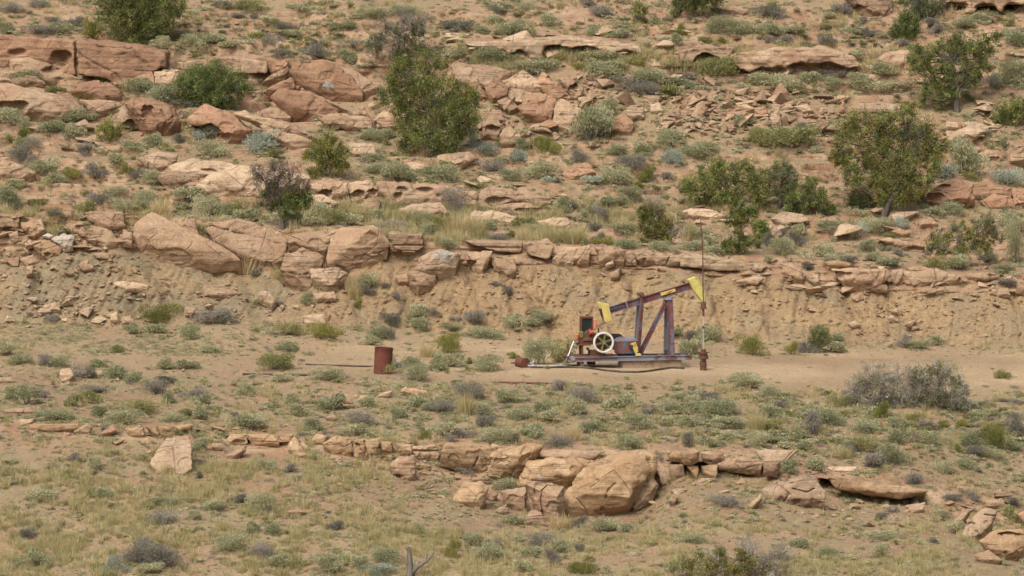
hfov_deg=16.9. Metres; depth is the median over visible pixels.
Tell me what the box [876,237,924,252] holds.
rock slab
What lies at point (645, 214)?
shrub
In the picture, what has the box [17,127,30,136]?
rabbitbrush
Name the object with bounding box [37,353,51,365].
blackbrush
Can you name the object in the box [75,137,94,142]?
flat stone
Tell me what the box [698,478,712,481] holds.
flat stone
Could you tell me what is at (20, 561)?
sagebrush
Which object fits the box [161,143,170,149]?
rabbitbrush
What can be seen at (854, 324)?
stone
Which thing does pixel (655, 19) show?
sagebrush
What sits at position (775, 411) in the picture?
sagebrush
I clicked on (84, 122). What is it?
flat stone
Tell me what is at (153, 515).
blackbrush
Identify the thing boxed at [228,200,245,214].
saltbush
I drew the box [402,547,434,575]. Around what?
dead tree
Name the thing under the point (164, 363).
sagebrush
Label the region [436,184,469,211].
blackbrush
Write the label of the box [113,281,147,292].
rock slab
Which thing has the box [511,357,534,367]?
valve drum
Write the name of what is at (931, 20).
blackbrush
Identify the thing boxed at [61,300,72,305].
loose stone
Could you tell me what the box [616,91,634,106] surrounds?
loose stone
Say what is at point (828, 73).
blackbrush
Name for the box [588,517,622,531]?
sagebrush
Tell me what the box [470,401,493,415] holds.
sagebrush
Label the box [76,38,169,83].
rock ledge
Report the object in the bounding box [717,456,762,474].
ledge block
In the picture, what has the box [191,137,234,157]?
sagebrush
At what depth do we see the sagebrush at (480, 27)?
193.15 m
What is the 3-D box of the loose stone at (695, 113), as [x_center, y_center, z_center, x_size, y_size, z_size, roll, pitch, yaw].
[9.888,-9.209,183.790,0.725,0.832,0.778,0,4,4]
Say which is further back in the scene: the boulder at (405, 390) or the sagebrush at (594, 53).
the sagebrush at (594, 53)
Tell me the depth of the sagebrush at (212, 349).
149.12 m
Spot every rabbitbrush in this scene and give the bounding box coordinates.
[4,135,14,142]
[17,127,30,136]
[61,165,81,180]
[68,91,96,99]
[113,161,135,173]
[132,301,184,325]
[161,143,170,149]
[245,28,266,38]
[303,320,341,337]
[353,296,361,307]
[417,429,431,439]
[432,215,449,232]
[432,331,463,353]
[444,538,461,558]
[466,357,473,363]
[504,230,514,237]
[506,352,519,358]
[527,134,554,152]
[542,50,572,64]
[549,142,561,155]
[563,555,598,574]
[572,60,593,68]
[592,235,615,244]
[632,57,647,65]
[634,165,654,182]
[634,181,648,188]
[673,21,686,35]
[716,37,726,43]
[720,57,735,75]
[732,332,770,355]
[783,340,798,353]
[797,29,805,36]
[872,399,890,417]
[904,413,918,423]
[937,421,950,427]
[954,418,968,427]
[954,443,963,451]
[962,172,980,181]
[973,422,1010,448]
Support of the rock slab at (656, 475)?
on the ground at (836, 370)
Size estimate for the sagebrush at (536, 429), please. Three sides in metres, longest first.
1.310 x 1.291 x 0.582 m
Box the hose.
[551,341,573,365]
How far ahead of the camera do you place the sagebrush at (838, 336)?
158.65 m
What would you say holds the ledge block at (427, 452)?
on the ground at (836, 370)
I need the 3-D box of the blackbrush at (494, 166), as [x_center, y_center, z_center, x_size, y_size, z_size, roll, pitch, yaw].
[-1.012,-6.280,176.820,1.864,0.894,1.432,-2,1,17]
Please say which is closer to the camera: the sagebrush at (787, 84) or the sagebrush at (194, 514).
the sagebrush at (194, 514)
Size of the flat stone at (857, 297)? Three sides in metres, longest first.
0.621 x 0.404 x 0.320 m
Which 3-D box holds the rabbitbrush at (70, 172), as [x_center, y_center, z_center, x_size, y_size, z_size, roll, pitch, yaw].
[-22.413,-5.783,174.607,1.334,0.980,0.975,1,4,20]
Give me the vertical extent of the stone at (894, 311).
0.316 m
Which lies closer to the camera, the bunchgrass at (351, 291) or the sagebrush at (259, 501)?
the sagebrush at (259, 501)
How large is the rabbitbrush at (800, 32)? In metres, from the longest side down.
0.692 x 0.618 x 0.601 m
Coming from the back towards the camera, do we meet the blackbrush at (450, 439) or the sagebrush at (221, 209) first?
the sagebrush at (221, 209)
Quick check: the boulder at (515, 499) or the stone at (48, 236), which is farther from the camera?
the stone at (48, 236)
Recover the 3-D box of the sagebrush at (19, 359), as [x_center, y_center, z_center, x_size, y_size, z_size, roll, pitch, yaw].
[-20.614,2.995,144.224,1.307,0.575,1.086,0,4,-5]
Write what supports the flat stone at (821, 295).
on the ground at (836, 370)
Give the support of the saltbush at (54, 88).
on the rock ledge at (37, 105)
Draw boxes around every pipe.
[242,373,308,375]
[305,364,371,366]
[493,381,584,384]
[998,398,1023,403]
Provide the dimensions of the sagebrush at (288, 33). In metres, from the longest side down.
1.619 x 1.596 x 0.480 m
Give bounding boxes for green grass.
[0,0,1023,575]
[0,0,1023,575]
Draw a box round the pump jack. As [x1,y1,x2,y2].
[561,276,704,367]
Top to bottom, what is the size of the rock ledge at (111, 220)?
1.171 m
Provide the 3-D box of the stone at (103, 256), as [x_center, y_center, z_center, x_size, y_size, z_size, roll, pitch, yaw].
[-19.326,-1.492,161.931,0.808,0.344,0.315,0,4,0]
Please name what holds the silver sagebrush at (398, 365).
on the ground at (836, 370)
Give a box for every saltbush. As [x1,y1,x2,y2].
[26,198,48,206]
[44,84,68,92]
[63,394,86,406]
[76,199,95,214]
[80,389,103,403]
[87,366,96,377]
[110,345,124,352]
[117,398,158,412]
[177,408,192,416]
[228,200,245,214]
[229,0,266,10]
[256,349,296,369]
[262,17,280,23]
[266,147,283,157]
[271,322,304,334]
[283,558,307,569]
[315,207,349,225]
[383,360,395,372]
[469,178,486,188]
[484,48,523,60]
[510,216,536,227]
[548,337,578,362]
[630,0,648,21]
[660,83,685,96]
[696,53,740,76]
[697,36,713,43]
[741,125,777,147]
[752,237,761,248]
[755,122,822,148]
[760,2,778,9]
[763,419,782,430]
[803,21,838,27]
[811,324,830,350]
[824,394,855,406]
[843,432,879,451]
[882,231,905,237]
[921,256,947,269]
[962,92,975,101]
[993,369,1011,378]
[1001,504,1020,521]
[1002,18,1014,26]
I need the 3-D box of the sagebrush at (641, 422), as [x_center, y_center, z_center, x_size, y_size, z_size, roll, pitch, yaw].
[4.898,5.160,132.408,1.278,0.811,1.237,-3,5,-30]
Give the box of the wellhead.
[698,221,707,370]
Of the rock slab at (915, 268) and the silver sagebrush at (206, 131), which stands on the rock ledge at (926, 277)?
the rock slab at (915, 268)
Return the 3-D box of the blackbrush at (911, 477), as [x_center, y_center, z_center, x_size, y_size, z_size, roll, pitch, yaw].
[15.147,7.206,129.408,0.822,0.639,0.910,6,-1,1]
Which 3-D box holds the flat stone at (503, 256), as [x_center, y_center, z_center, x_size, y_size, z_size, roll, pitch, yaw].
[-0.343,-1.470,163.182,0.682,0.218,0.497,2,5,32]
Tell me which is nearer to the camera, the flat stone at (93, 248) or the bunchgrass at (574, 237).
the flat stone at (93, 248)
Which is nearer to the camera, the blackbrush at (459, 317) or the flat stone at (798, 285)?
the blackbrush at (459, 317)
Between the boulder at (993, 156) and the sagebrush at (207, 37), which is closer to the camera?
the boulder at (993, 156)
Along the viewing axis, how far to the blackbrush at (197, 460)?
125.14 m
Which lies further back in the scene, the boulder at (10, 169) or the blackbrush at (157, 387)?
the boulder at (10, 169)
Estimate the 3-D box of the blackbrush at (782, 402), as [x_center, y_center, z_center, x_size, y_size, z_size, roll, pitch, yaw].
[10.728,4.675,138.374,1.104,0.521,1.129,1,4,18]
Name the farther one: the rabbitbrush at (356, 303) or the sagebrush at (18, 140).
the sagebrush at (18, 140)
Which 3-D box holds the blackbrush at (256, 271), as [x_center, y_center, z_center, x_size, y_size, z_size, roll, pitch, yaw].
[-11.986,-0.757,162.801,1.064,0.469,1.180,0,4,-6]
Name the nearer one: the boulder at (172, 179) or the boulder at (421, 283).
the boulder at (421, 283)
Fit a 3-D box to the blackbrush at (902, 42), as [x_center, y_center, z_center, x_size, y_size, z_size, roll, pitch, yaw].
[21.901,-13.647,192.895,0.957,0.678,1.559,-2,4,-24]
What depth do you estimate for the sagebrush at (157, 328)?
156.29 m
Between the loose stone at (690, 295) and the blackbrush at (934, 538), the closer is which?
the blackbrush at (934, 538)
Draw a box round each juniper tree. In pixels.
[91,0,188,44]
[172,53,256,110]
[247,156,314,229]
[301,128,353,178]
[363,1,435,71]
[373,45,484,157]
[662,0,726,22]
[720,196,761,254]
[761,156,801,210]
[826,98,953,218]
[904,28,1002,112]
[925,209,1005,267]
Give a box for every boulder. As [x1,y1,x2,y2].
[0,159,35,182]
[9,57,80,85]
[32,151,61,164]
[33,240,61,261]
[43,302,60,312]
[59,368,75,381]
[71,80,124,101]
[79,99,121,117]
[110,311,119,324]
[113,72,154,91]
[116,108,137,130]
[122,315,134,324]
[123,97,180,136]
[137,151,177,171]
[154,69,178,86]
[156,171,200,188]
[168,158,246,177]
[184,307,196,316]
[187,104,254,143]
[196,166,310,199]
[226,434,247,444]
[257,107,290,121]
[258,291,276,310]
[263,77,295,101]
[270,88,340,122]
[280,247,323,291]
[288,436,306,458]
[291,59,362,101]
[302,314,325,324]
[310,178,348,199]
[310,194,338,208]
[310,267,347,291]
[311,434,328,444]
[325,225,389,272]
[348,180,377,198]
[358,107,369,116]
[358,198,380,209]
[368,101,378,108]
[372,110,396,130]
[389,455,416,480]
[399,202,448,217]
[400,386,427,395]
[409,271,435,295]
[416,249,461,280]
[453,481,488,508]
[464,251,491,273]
[467,210,515,226]
[477,200,492,209]
[480,114,501,140]
[484,81,510,102]
[486,487,497,500]
[491,257,516,280]
[497,97,518,114]
[499,123,520,147]
[501,487,527,510]
[502,70,543,93]
[505,83,539,100]
[515,457,594,488]
[518,94,556,123]
[525,510,547,526]
[526,195,551,206]
[526,481,564,520]
[552,247,577,266]
[553,99,586,135]
[559,78,587,99]
[563,449,657,516]
[609,112,635,135]
[626,107,644,120]
[633,476,658,511]
[650,102,662,113]
[657,468,668,490]
[663,464,684,478]
[687,465,698,478]
[691,102,706,115]
[701,464,717,478]
[725,118,735,134]
[754,106,768,118]
[762,473,825,509]
[781,262,805,283]
[794,104,813,113]
[807,274,819,285]
[814,119,829,133]
[828,95,849,103]
[845,0,892,16]
[850,66,860,71]
[889,269,902,285]
[917,217,938,228]
[960,508,996,540]
[976,150,1003,160]
[979,529,1023,560]
[981,194,1014,208]
[985,498,1004,508]
[1009,146,1023,166]
[1016,280,1023,295]
[1017,510,1023,523]
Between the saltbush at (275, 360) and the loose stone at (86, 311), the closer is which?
the saltbush at (275, 360)
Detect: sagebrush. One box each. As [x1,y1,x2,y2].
[0,21,15,33]
[0,106,34,124]
[0,184,25,210]
[0,341,18,353]
[3,386,19,400]
[5,178,25,187]
[5,353,33,364]
[6,68,41,84]
[11,557,30,568]
[12,136,27,145]
[14,383,40,404]
[16,116,30,126]
[23,487,59,502]
[25,155,61,177]
[26,546,51,565]
[32,408,74,420]
[34,119,68,133]
[41,172,68,182]
[46,355,69,366]
[50,21,72,34]
[54,106,97,121]
[64,122,86,136]
[85,357,107,367]
[87,455,102,468]
[91,404,109,416]
[91,486,117,498]
[97,186,128,195]
[99,408,147,423]
[101,364,129,378]
[102,554,130,572]
[107,152,123,164]
[112,198,131,213]
[114,75,156,94]
[118,139,148,151]
[121,322,139,333]
[123,370,144,382]
[130,189,162,208]
[133,561,165,572]
[138,168,160,185]
[138,323,169,332]
[142,83,185,101]
[142,131,163,146]
[146,496,180,506]
[148,35,170,44]
[154,356,175,369]
[158,412,188,422]
[162,392,178,403]
[166,28,193,36]
[172,185,206,203]
[174,359,201,368]
[175,323,200,339]
[178,32,207,49]
[188,394,211,402]
[188,510,201,518]
[190,194,221,216]
[191,124,218,140]
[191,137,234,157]
[191,438,208,450]
[192,405,209,419]
[194,32,226,43]
[196,344,222,353]
[198,498,233,510]
[210,203,231,216]
[214,532,249,551]
[215,311,231,324]
[217,39,238,48]
[225,412,268,429]
[230,207,262,220]
[234,381,256,394]
[241,128,283,155]
[244,490,279,513]
[244,519,261,533]
[251,298,260,304]
[256,459,278,471]
[263,522,282,535]
[268,372,293,382]
[268,552,292,567]
[271,340,299,351]
[284,30,305,36]
[284,393,299,403]
[285,211,304,225]
[286,2,312,11]
[288,403,314,415]
[299,290,312,305]
[302,214,329,225]
[302,417,327,431]
[303,553,339,563]
[307,202,332,214]
[307,368,345,379]
[311,552,345,575]
[316,392,347,409]
[326,22,342,29]
[336,47,356,63]
[337,422,368,434]
[339,19,358,28]
[342,213,363,224]
[350,553,371,568]
[352,6,392,17]
[354,270,379,288]
[356,128,386,140]
[356,152,388,160]
[356,395,377,406]
[356,562,400,575]
[361,160,387,173]
[363,333,380,344]
[366,323,393,340]
[368,208,384,219]
[369,545,401,563]
[378,127,395,137]
[378,160,418,181]
[386,4,421,13]
[388,407,408,418]
[392,356,405,367]
[399,363,429,380]
[400,356,425,367]
[405,209,433,223]
[407,393,429,407]
[408,302,428,318]
[409,316,430,330]
[411,520,425,531]
[414,164,435,175]
[417,221,442,233]
[420,401,435,410]
[423,362,449,370]
[425,421,445,434]
[428,163,466,181]
[429,352,442,363]
[431,421,457,436]
[433,236,459,249]
[438,322,462,329]
[440,352,466,366]
[441,46,470,56]
[460,326,507,339]
[462,532,483,545]
[466,134,479,145]
[466,141,501,154]
[468,24,488,32]
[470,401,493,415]
[470,541,506,561]
[472,354,504,372]
[473,45,507,60]
[478,426,520,443]
[480,218,498,229]
[481,14,505,22]
[489,61,517,67]
[490,19,537,35]
[491,477,520,491]
[493,155,509,162]
[495,389,515,402]
[498,168,523,180]
[499,514,525,524]
[500,312,522,327]
[501,406,535,420]
[509,149,527,161]
[512,556,535,571]
[513,58,561,74]
[514,138,531,149]
[514,222,539,228]
[515,1,537,10]
[517,422,545,437]
[517,544,546,557]
[521,160,560,178]
[521,316,544,326]
[521,335,559,363]
[529,308,554,321]
[532,400,551,412]
[538,14,561,26]
[538,407,561,420]
[541,176,560,182]
[547,538,570,552]
[554,195,572,213]
[560,395,588,415]
[568,103,616,140]
[576,209,590,221]
[578,49,618,61]
[578,417,602,431]
[579,175,603,185]
[583,58,627,78]
[585,202,602,215]
[586,24,601,35]
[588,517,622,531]
[596,164,634,184]
[598,96,619,117]
[599,144,628,154]
[599,195,627,205]
[603,222,638,234]
[605,390,639,408]
[608,27,629,37]
[613,238,645,248]
[614,433,646,448]
[615,185,643,202]
[617,522,638,532]
[620,412,655,429]
[627,68,669,83]
[631,151,654,159]
[632,140,653,152]
[645,239,671,251]
[647,15,663,24]
[653,127,686,147]
[654,415,674,425]
[656,398,682,410]
[657,148,685,166]
[665,76,689,88]
[668,392,686,402]
[670,32,682,44]
[674,326,684,335]
[674,532,708,543]
[675,239,710,250]
[675,414,699,426]
[678,337,702,354]
[678,394,700,408]
[679,142,710,157]
[686,80,702,88]
[686,228,709,238]
[686,397,744,416]
[692,324,724,341]
[697,435,727,446]
[700,140,720,152]
[700,234,720,244]
[701,245,725,253]
[703,15,728,34]
[710,416,746,428]
[714,431,744,440]
[722,17,753,35]
[727,371,764,381]
[730,373,763,388]
[733,113,758,126]
[745,429,770,448]
[747,71,796,86]
[750,20,775,32]
[754,383,781,396]
[759,405,784,417]
[762,433,783,442]
[764,23,784,36]
[766,237,795,254]
[775,79,804,90]
[778,458,798,474]
[784,25,803,33]
[787,537,812,548]
[788,223,808,235]
[792,428,807,438]
[795,439,813,450]
[797,70,822,84]
[803,406,832,417]
[803,455,826,471]
[811,9,836,17]
[812,243,835,256]
[812,545,839,555]
[815,219,845,232]
[818,409,846,425]
[820,76,844,88]
[821,253,844,261]
[826,341,848,352]
[828,332,844,341]
[843,27,864,34]
[846,72,871,87]
[846,221,869,236]
[846,418,882,432]
[855,79,913,92]
[857,239,877,252]
[860,215,894,232]
[863,251,883,260]
[867,61,897,74]
[868,441,885,452]
[868,529,899,540]
[872,542,890,555]
[874,442,913,465]
[875,257,904,267]
[877,242,893,249]
[885,416,914,428]
[887,426,907,444]
[893,216,909,228]
[906,340,933,349]
[916,205,941,214]
[920,429,940,445]
[925,333,947,344]
[930,459,954,472]
[931,164,958,180]
[932,508,949,520]
[936,200,964,217]
[941,253,969,269]
[946,519,965,533]
[949,139,991,176]
[950,16,979,29]
[950,134,965,145]
[955,457,974,468]
[956,428,989,446]
[966,410,990,420]
[969,12,996,22]
[978,448,1006,457]
[987,167,1023,184]
[989,262,1017,273]
[992,71,1007,82]
[997,57,1023,86]
[997,137,1006,146]
[997,211,1023,227]
[999,27,1020,36]
[1002,214,1023,262]
[1003,29,1023,45]
[1005,439,1023,450]
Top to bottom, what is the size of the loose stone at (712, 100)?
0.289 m
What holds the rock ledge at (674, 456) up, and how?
on the ground at (836, 370)
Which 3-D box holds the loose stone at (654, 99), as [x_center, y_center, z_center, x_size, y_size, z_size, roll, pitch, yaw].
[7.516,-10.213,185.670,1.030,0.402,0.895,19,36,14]
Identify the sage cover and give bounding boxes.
[0,0,1023,575]
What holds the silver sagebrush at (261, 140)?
on the ground at (836, 370)
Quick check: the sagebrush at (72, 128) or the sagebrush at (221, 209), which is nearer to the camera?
the sagebrush at (221, 209)
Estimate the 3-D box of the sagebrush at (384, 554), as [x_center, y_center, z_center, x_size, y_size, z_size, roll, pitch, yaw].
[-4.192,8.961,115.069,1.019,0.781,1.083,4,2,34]
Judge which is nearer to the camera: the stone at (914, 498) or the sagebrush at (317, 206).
the stone at (914, 498)
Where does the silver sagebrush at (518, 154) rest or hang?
on the ground at (836, 370)
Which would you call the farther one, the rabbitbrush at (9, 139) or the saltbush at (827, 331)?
the rabbitbrush at (9, 139)
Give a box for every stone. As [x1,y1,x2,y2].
[0,231,12,237]
[0,377,12,382]
[5,257,19,265]
[5,315,14,320]
[9,231,21,243]
[11,212,23,217]
[20,254,37,265]
[23,247,31,254]
[25,239,33,249]
[25,240,41,247]
[26,265,33,276]
[28,297,36,301]
[37,308,50,315]
[42,233,53,238]
[51,233,74,252]
[59,146,73,149]
[60,377,70,383]
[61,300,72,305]
[65,271,73,276]
[73,244,89,248]
[75,119,89,125]
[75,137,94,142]
[75,221,91,225]
[77,264,93,271]
[79,259,88,264]
[79,307,92,316]
[83,124,94,128]
[84,247,101,251]
[88,238,97,245]
[91,316,105,323]
[93,253,109,259]
[113,439,125,443]
[115,238,132,244]
[138,438,151,442]
[204,304,213,309]
[210,426,227,432]
[210,447,223,450]
[225,445,246,458]
[287,508,305,515]
[313,291,335,302]
[325,314,330,321]
[326,413,337,420]
[344,397,353,403]
[376,390,392,397]
[395,274,408,284]
[400,250,416,254]
[420,471,430,474]
[444,36,462,41]
[446,33,470,37]
[463,180,478,187]
[477,176,494,182]
[495,503,508,514]
[497,255,509,258]
[502,30,531,40]
[503,96,515,111]
[515,96,522,104]
[534,127,551,132]
[538,120,557,127]
[540,238,551,243]
[543,34,556,36]
[545,49,560,57]
[553,132,560,140]
[579,100,592,108]
[585,90,597,99]
[593,26,611,34]
[596,78,613,88]
[605,260,613,268]
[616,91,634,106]
[623,283,630,289]
[643,95,661,103]
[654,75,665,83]
[655,40,673,46]
[656,266,665,271]
[660,30,674,33]
[660,121,675,126]
[668,493,678,505]
[669,29,691,33]
[670,74,682,82]
[672,489,686,494]
[687,95,697,105]
[687,291,692,299]
[690,108,702,121]
[694,219,706,224]
[695,101,711,106]
[695,122,704,128]
[697,96,707,101]
[698,90,709,96]
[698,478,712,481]
[704,76,715,85]
[707,99,716,102]
[722,104,734,108]
[725,114,733,119]
[731,88,748,95]
[733,97,742,102]
[735,478,745,483]
[736,104,753,112]
[738,113,753,126]
[747,494,761,508]
[753,123,771,130]
[754,90,766,103]
[754,114,768,117]
[767,91,782,101]
[772,92,792,103]
[772,103,781,109]
[773,83,789,95]
[779,111,796,122]
[780,115,788,125]
[781,105,793,109]
[781,110,794,113]
[783,101,795,105]
[785,286,803,290]
[788,284,806,287]
[797,119,818,123]
[797,518,809,522]
[803,286,824,294]
[815,95,833,98]
[815,293,827,297]
[823,282,840,287]
[824,99,839,103]
[825,124,840,132]
[828,505,838,508]
[833,223,862,236]
[841,286,853,292]
[847,503,860,508]
[848,320,860,328]
[851,293,863,300]
[865,521,875,526]
[870,207,882,212]
[880,226,895,231]
[888,315,895,321]
[890,308,897,314]
[891,211,918,220]
[904,318,917,327]
[905,502,924,512]
[909,493,926,500]
[934,279,947,286]
[943,500,954,505]
[952,295,963,300]
[961,505,976,510]
[972,103,993,110]
[975,100,996,105]
[978,282,987,287]
[987,272,997,275]
[989,122,1004,127]
[994,492,1012,497]
[997,288,1010,297]
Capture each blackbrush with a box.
[0,2,23,12]
[4,143,32,163]
[18,23,59,34]
[19,525,37,538]
[21,137,42,147]
[25,156,36,163]
[27,0,50,7]
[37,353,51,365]
[38,388,50,397]
[40,16,68,23]
[44,314,58,321]
[47,208,65,215]
[65,452,82,461]
[67,14,86,26]
[71,365,97,377]
[73,141,100,152]
[75,384,110,392]
[84,160,110,179]
[84,192,110,203]
[120,534,154,563]
[126,166,147,179]
[135,378,171,393]
[136,540,192,570]
[145,508,182,524]
[154,375,178,382]
[171,133,188,143]
[177,386,211,396]
[180,100,200,107]
[187,306,240,324]
[194,458,205,464]
[194,471,202,478]
[210,0,232,7]
[225,493,246,504]
[229,12,245,18]
[245,541,275,558]
[249,14,258,18]
[249,268,263,275]
[262,32,283,45]
[266,48,295,55]
[268,21,295,29]
[283,462,297,472]
[299,42,330,57]
[325,519,343,530]
[341,39,365,47]
[341,410,377,424]
[360,282,377,296]
[371,219,409,227]
[378,312,401,327]
[379,282,391,287]
[381,327,396,338]
[390,291,399,299]
[422,399,457,411]
[427,306,442,315]
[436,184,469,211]
[438,19,458,29]
[444,432,457,441]
[448,315,462,321]
[448,380,489,398]
[451,19,476,32]
[453,427,474,437]
[454,466,474,473]
[461,310,486,324]
[474,158,508,171]
[475,413,498,427]
[483,231,513,239]
[484,538,502,547]
[485,4,509,13]
[491,281,501,286]
[503,285,513,296]
[507,433,520,441]
[523,531,558,546]
[524,67,543,75]
[543,434,576,447]
[544,548,561,566]
[549,379,568,390]
[558,385,600,403]
[567,148,590,162]
[568,199,579,208]
[572,515,589,527]
[574,544,584,551]
[578,0,594,6]
[585,222,602,231]
[588,5,610,17]
[589,232,605,242]
[591,204,607,218]
[609,153,647,169]
[610,75,653,91]
[622,80,661,94]
[639,403,659,414]
[654,171,671,179]
[680,71,691,80]
[681,431,694,446]
[684,330,698,340]
[697,392,719,399]
[706,493,743,507]
[747,3,791,18]
[760,34,773,42]
[761,231,773,246]
[772,34,792,43]
[772,399,789,407]
[780,227,786,234]
[786,230,808,246]
[795,119,809,139]
[797,42,818,45]
[801,261,813,269]
[803,409,822,434]
[814,69,854,77]
[816,35,837,45]
[830,3,852,16]
[840,254,859,263]
[842,440,855,451]
[859,15,867,22]
[859,451,887,467]
[860,27,878,35]
[874,511,888,519]
[886,505,899,512]
[890,247,908,255]
[894,333,913,347]
[898,39,911,46]
[904,472,924,485]
[916,419,939,429]
[923,16,941,26]
[926,23,944,34]
[926,536,939,543]
[941,493,967,501]
[960,443,988,454]
[966,490,982,500]
[976,253,998,262]
[982,74,1003,88]
[983,129,992,137]
[993,278,1017,287]
[1005,412,1023,435]
[1005,496,1021,505]
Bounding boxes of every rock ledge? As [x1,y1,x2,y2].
[0,35,76,74]
[0,81,87,122]
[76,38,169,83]
[85,211,125,231]
[177,56,267,72]
[288,229,338,260]
[376,181,477,206]
[452,63,514,89]
[465,35,641,58]
[477,187,527,205]
[536,449,604,459]
[666,450,681,462]
[678,45,733,62]
[680,254,766,271]
[728,45,859,77]
[828,476,927,499]
[831,268,889,291]
[876,50,911,67]
[903,268,959,286]
[926,180,974,206]
[939,0,1023,13]
[973,183,1011,199]
[1005,51,1023,62]
[1011,188,1023,208]
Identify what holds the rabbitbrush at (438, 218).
on the ground at (836, 370)
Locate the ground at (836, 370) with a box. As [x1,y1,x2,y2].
[0,0,1023,575]
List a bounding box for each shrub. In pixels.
[633,194,688,243]
[661,530,793,575]
[796,324,828,353]
[838,357,925,407]
[901,0,947,20]
[902,357,971,412]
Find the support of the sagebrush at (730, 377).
on the ground at (836, 370)
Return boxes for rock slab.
[0,68,45,88]
[4,408,31,413]
[18,418,33,425]
[28,423,78,431]
[64,223,119,248]
[74,424,92,434]
[99,424,117,436]
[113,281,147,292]
[133,212,242,275]
[150,436,191,475]
[176,424,191,430]
[203,283,239,298]
[204,226,286,269]
[212,219,287,248]
[234,110,315,140]
[259,125,314,149]
[263,67,288,85]
[266,58,288,73]
[296,86,360,115]
[316,113,374,131]
[326,60,382,98]
[341,143,375,156]
[404,162,427,170]
[437,151,478,169]
[465,81,487,100]
[479,110,504,122]
[494,202,547,215]
[537,217,570,229]
[538,72,571,100]
[562,163,595,179]
[609,267,621,280]
[654,461,658,479]
[686,208,724,219]
[710,7,748,14]
[735,100,754,104]
[735,276,765,284]
[755,119,771,127]
[755,449,797,463]
[766,221,781,239]
[770,109,780,126]
[771,212,809,228]
[825,260,851,267]
[827,466,855,471]
[839,100,845,113]
[851,102,905,114]
[867,284,887,292]
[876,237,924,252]
[891,228,910,236]
[906,266,930,270]
[917,288,944,293]
[945,121,958,129]
[946,123,985,144]
[952,508,973,522]
[960,121,989,129]
[965,273,998,280]
[974,550,1001,564]
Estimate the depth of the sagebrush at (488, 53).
188.57 m
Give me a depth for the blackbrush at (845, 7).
197.95 m
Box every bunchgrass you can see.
[149,197,173,214]
[234,253,259,273]
[271,266,280,280]
[343,275,370,298]
[416,339,438,357]
[433,209,478,234]
[455,390,477,416]
[462,215,486,233]
[502,473,513,478]
[515,225,532,239]
[540,226,566,241]
[545,509,574,530]
[548,225,593,244]
[562,422,583,441]
[745,409,768,430]
[831,445,854,458]
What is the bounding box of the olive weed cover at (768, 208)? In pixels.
[0,0,1023,575]
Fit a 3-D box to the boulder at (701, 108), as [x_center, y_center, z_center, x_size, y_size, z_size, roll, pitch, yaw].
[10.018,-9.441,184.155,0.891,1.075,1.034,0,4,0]
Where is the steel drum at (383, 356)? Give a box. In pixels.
[374,346,392,374]
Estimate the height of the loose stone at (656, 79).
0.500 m
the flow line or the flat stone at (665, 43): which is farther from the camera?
the flat stone at (665, 43)
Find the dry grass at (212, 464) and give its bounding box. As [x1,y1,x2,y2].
[0,0,1023,575]
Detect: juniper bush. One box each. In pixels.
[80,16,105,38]
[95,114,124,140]
[678,155,775,208]
[751,218,770,239]
[784,174,836,215]
[844,186,874,209]
[888,9,921,40]
[991,95,1023,127]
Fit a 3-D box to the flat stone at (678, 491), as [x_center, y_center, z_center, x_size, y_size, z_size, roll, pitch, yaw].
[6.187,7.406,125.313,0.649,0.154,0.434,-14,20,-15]
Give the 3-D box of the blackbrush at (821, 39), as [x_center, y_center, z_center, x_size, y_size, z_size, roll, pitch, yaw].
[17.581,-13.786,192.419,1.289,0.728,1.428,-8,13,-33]
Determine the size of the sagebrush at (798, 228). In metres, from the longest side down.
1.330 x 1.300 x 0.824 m
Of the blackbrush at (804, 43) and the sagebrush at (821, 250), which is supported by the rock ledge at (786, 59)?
the blackbrush at (804, 43)
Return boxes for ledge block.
[0,213,19,227]
[20,219,45,239]
[122,229,132,247]
[125,426,144,437]
[146,426,174,437]
[166,217,198,233]
[247,434,278,447]
[278,434,293,444]
[322,435,351,456]
[351,439,379,457]
[379,441,392,454]
[388,231,423,250]
[395,443,412,455]
[412,444,439,461]
[440,442,497,472]
[466,239,522,252]
[487,443,542,480]
[512,456,532,479]
[524,240,553,258]
[573,245,590,267]
[595,246,625,267]
[625,251,636,265]
[634,250,657,265]
[655,255,683,266]
[681,449,699,464]
[700,451,724,464]
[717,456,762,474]
[763,462,780,477]
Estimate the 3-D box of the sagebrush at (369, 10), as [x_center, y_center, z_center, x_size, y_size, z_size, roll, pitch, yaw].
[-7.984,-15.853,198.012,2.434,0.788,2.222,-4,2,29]
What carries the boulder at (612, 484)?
on the ground at (836, 370)
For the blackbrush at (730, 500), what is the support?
on the ground at (836, 370)
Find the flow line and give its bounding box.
[531,366,684,372]
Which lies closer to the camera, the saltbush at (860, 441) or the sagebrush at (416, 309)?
the saltbush at (860, 441)
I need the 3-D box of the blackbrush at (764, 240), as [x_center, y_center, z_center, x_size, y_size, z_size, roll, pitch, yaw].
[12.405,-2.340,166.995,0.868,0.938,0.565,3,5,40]
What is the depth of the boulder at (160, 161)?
175.74 m
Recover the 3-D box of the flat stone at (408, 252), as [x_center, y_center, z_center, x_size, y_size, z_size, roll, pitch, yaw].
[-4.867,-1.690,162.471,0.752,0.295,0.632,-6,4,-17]
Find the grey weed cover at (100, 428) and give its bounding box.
[0,0,1023,575]
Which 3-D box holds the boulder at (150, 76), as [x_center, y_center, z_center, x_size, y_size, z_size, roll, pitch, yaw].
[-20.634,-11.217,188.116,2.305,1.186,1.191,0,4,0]
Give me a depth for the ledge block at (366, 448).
127.57 m
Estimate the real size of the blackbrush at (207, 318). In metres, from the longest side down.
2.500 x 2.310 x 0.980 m
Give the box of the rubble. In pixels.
[0,0,1023,575]
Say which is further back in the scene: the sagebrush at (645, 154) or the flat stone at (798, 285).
the sagebrush at (645, 154)

